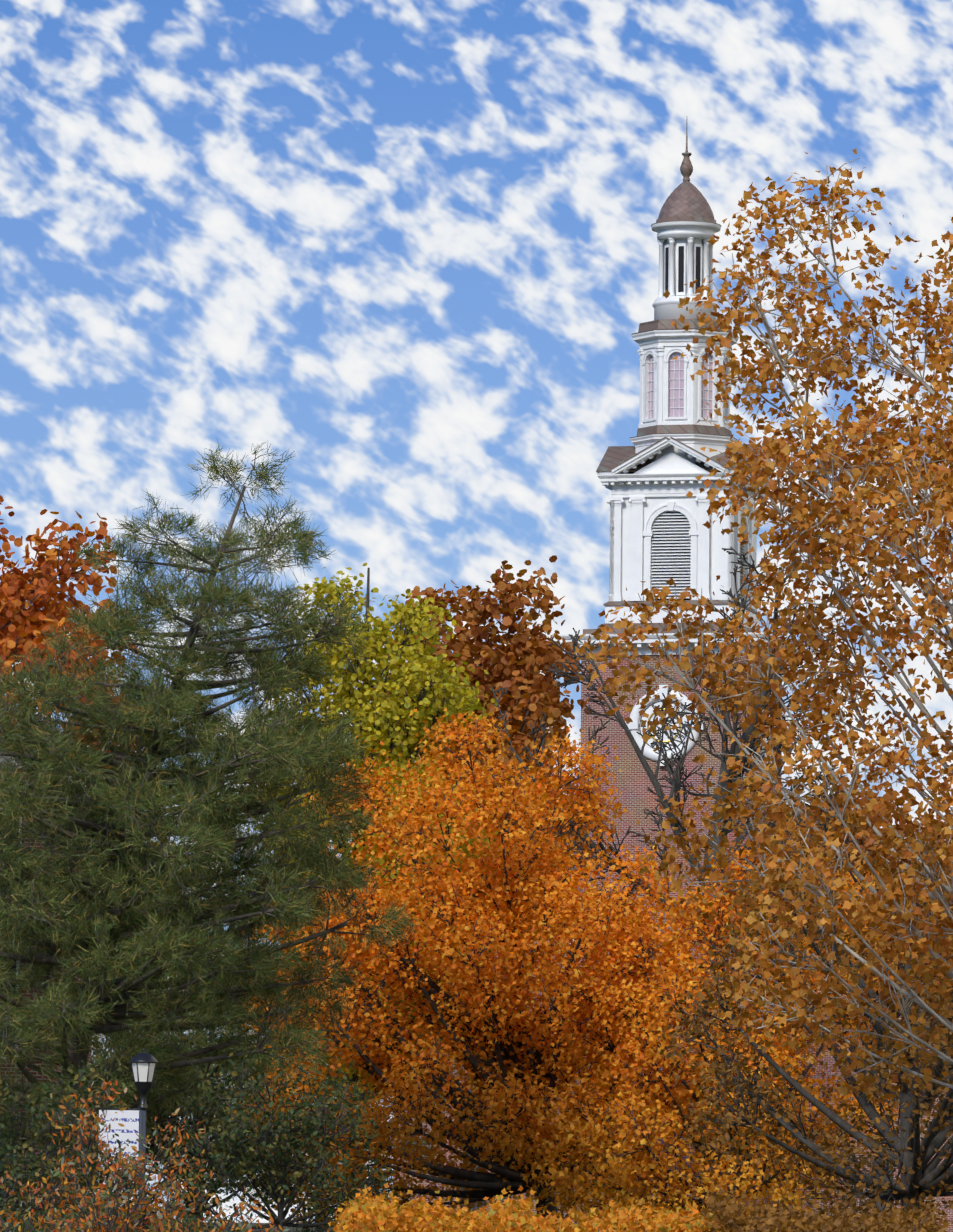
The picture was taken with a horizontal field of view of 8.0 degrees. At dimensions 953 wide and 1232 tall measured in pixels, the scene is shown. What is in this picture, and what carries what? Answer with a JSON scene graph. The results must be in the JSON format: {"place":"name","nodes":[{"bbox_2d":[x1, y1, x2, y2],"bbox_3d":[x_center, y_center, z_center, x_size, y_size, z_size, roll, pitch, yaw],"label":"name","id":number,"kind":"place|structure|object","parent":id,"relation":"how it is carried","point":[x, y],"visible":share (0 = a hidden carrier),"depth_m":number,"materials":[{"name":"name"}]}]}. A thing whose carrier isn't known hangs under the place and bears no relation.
{"place":"outdoors","nodes":[
{"label":"outdoors","id":0,"kind":"place"},
{"bbox_2d":[95,1222,334,1231],"bbox_3d":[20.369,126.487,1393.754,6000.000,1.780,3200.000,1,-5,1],"label":"ground","id":1,"kind":"structure","parent":0,"point":[285,1227],"depth_m":278.89,"materials":[{"name":"green plant"}]},
{"bbox_2d":[0,749,93,1231],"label":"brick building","id":2,"kind":"structure","parent":1,"relation":"on","point":[35,1074],"depth_m":137.71,"materials":[{"name":"brick"}]},
{"bbox_2d":[0,1047,157,1229],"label":"shrub bed","id":3,"kind":"object","parent":1,"relation":"on","point":[36,1166],"visible":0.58,"depth_m":118.88,"materials":[{"name":"green plant"}]},
{"bbox_2d":[0,495,171,897],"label":"tree","id":4,"kind":"object","parent":1,"relation":"on","point":[38,588],"visible":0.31,"depth_m":181.79,"materials":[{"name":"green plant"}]},
{"bbox_2d":[0,711,175,1131],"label":"pine tree","id":5,"kind":"object","parent":1,"relation":"on","point":[110,1035],"visible":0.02,"depth_m":169.58,"materials":[{"name":"green plant"}]},
{"bbox_2d":[0,1188,203,1231],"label":"groundcover shrub","id":6,"kind":"object","parent":1,"relation":"on","point":[24,1227],"visible":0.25,"depth_m":96.69,"materials":[{"name":"green plant"}]},
{"bbox_2d":[98,1049,157,1220],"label":"street lamp","id":7,"kind":"object","parent":1,"relation":"on","point":[143,1066],"visible":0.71,"depth_m":121.39,"materials":[{"name":"black"}]},
{"bbox_2d":[0,1069,288,1231],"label":"shrub","id":8,"kind":"object","parent":1,"relation":"on","point":[111,1217],"visible":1,"depth_m":74.20,"materials":[{"name":"orange plant"}]},
{"bbox_2d":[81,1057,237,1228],"bbox_3d":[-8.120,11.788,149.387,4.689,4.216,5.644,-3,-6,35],"label":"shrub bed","id":9,"kind":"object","parent":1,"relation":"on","point":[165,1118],"visible":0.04,"depth_m":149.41,"materials":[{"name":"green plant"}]},
{"bbox_2d":[92,1034,317,1219],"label":"shrub bed","id":10,"kind":"object","parent":1,"relation":"on","point":[202,1114],"visible":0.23,"depth_m":157.27,"materials":[{"name":"green plant"}]},
{"bbox_2d":[0,439,421,1213],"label":"white pine tree","id":11,"kind":"object","parent":1,"relation":"on","point":[114,853],"visible":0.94,"depth_m":133.55,"materials":[{"name":"green plant"}]},
{"bbox_2d":[91,825,393,1227],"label":"pine tree","id":12,"kind":"object","parent":1,"relation":"on","point":[198,1042],"visible":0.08,"depth_m":184.63,"materials":[{"name":"green plant"}]},
{"bbox_2d":[161,1048,405,1231],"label":"shrub bed","id":13,"kind":"object","parent":1,"relation":"on","point":[285,1132],"visible":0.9,"depth_m":126.77,"materials":[{"name":"green plant"}]},
{"bbox_2d":[189,828,466,1230],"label":"pine tree","id":14,"kind":"object","parent":1,"relation":"on","point":[402,1148],"visible":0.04,"depth_m":203.57,"materials":[{"name":"green plant"}]},
{"bbox_2d":[243,563,506,1199],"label":"ginkgo tree","id":15,"kind":"object","parent":1,"relation":"on","point":[435,685],"visible":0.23,"depth_m":189.12,"materials":[{"name":"yellow plant"}]},
{"bbox_2d":[233,707,710,1231],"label":"maple tree","id":16,"kind":"object","parent":1,"relation":"on","point":[497,1125],"visible":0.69,"depth_m":147.94,"materials":[{"name":"orange plant"}]},
{"bbox_2d":[353,555,604,1210],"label":"russet oak tree","id":17,"kind":"object","parent":1,"relation":"on","point":[536,653],"visible":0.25,"depth_m":236.90,"materials":[{"name":"brown plant"}]},
{"bbox_2d":[423,657,598,1203],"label":"russet oak tree","id":18,"kind":"object","parent":1,"relation":"on","point":[584,874],"visible":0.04,"depth_m":262.04,"materials":[{"name":"brown plant"}]},
{"bbox_2d":[327,1182,729,1231],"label":"groundcover shrub","id":19,"kind":"object","parent":1,"relation":"on","point":[380,1214],"visible":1,"depth_m":97.70,"materials":[{"name":"yellow plant"}]},
{"bbox_2d":[455,547,852,1215],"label":"bare tree","id":20,"kind":"object","parent":1,"relation":"on","point":[675,779],"visible":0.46,"depth_m":214.96,"materials":[{"name":"brown plant"}]},
{"bbox_2d":[393,122,952,1231],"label":"memorial hall tower","id":21,"kind":"structure","parent":1,"relation":"on","point":[661,534],"depth_m":278.71,"materials":[{"name":"white paint"}]},
{"bbox_2d":[520,826,928,1229],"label":"maple tree","id":22,"kind":"object","parent":1,"relation":"on","point":[742,1177],"visible":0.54,"depth_m":144.25,"materials":[{"name":"orange plant"}]},
{"bbox_2d":[573,149,952,1106],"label":"sycamore tree","id":23,"kind":"object","parent":1,"relation":"on","point":[915,469],"visible":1,"depth_m":108.52,"materials":[{"name":"orange plant"}]},
{"bbox_2d":[651,748,952,1224],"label":"tree","id":24,"kind":"object","parent":1,"relation":"on","point":[922,1178],"visible":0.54,"depth_m":125.31,"materials":[{"name":"brown plant"}]},
{"bbox_2d":[690,1184,952,1231],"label":"groundcover shrub","id":25,"kind":"object","parent":1,"relation":"on","point":[733,1217],"visible":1,"depth_m":97.83,"materials":[{"name":"brown plant"}]},
{"bbox_2d":[735,779,952,1214],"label":"russet oak tree","id":26,"kind":"object","parent":1,"relation":"on","point":[870,841],"visible":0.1,"depth_m":247.82,"materials":[{"name":"brown plant"}]},
{"bbox_2d":[0,0,952,1223],"label":"sky","id":27,"kind":"structure","parent":0,"point":[408,250],"materials":[{"name":"blue"}]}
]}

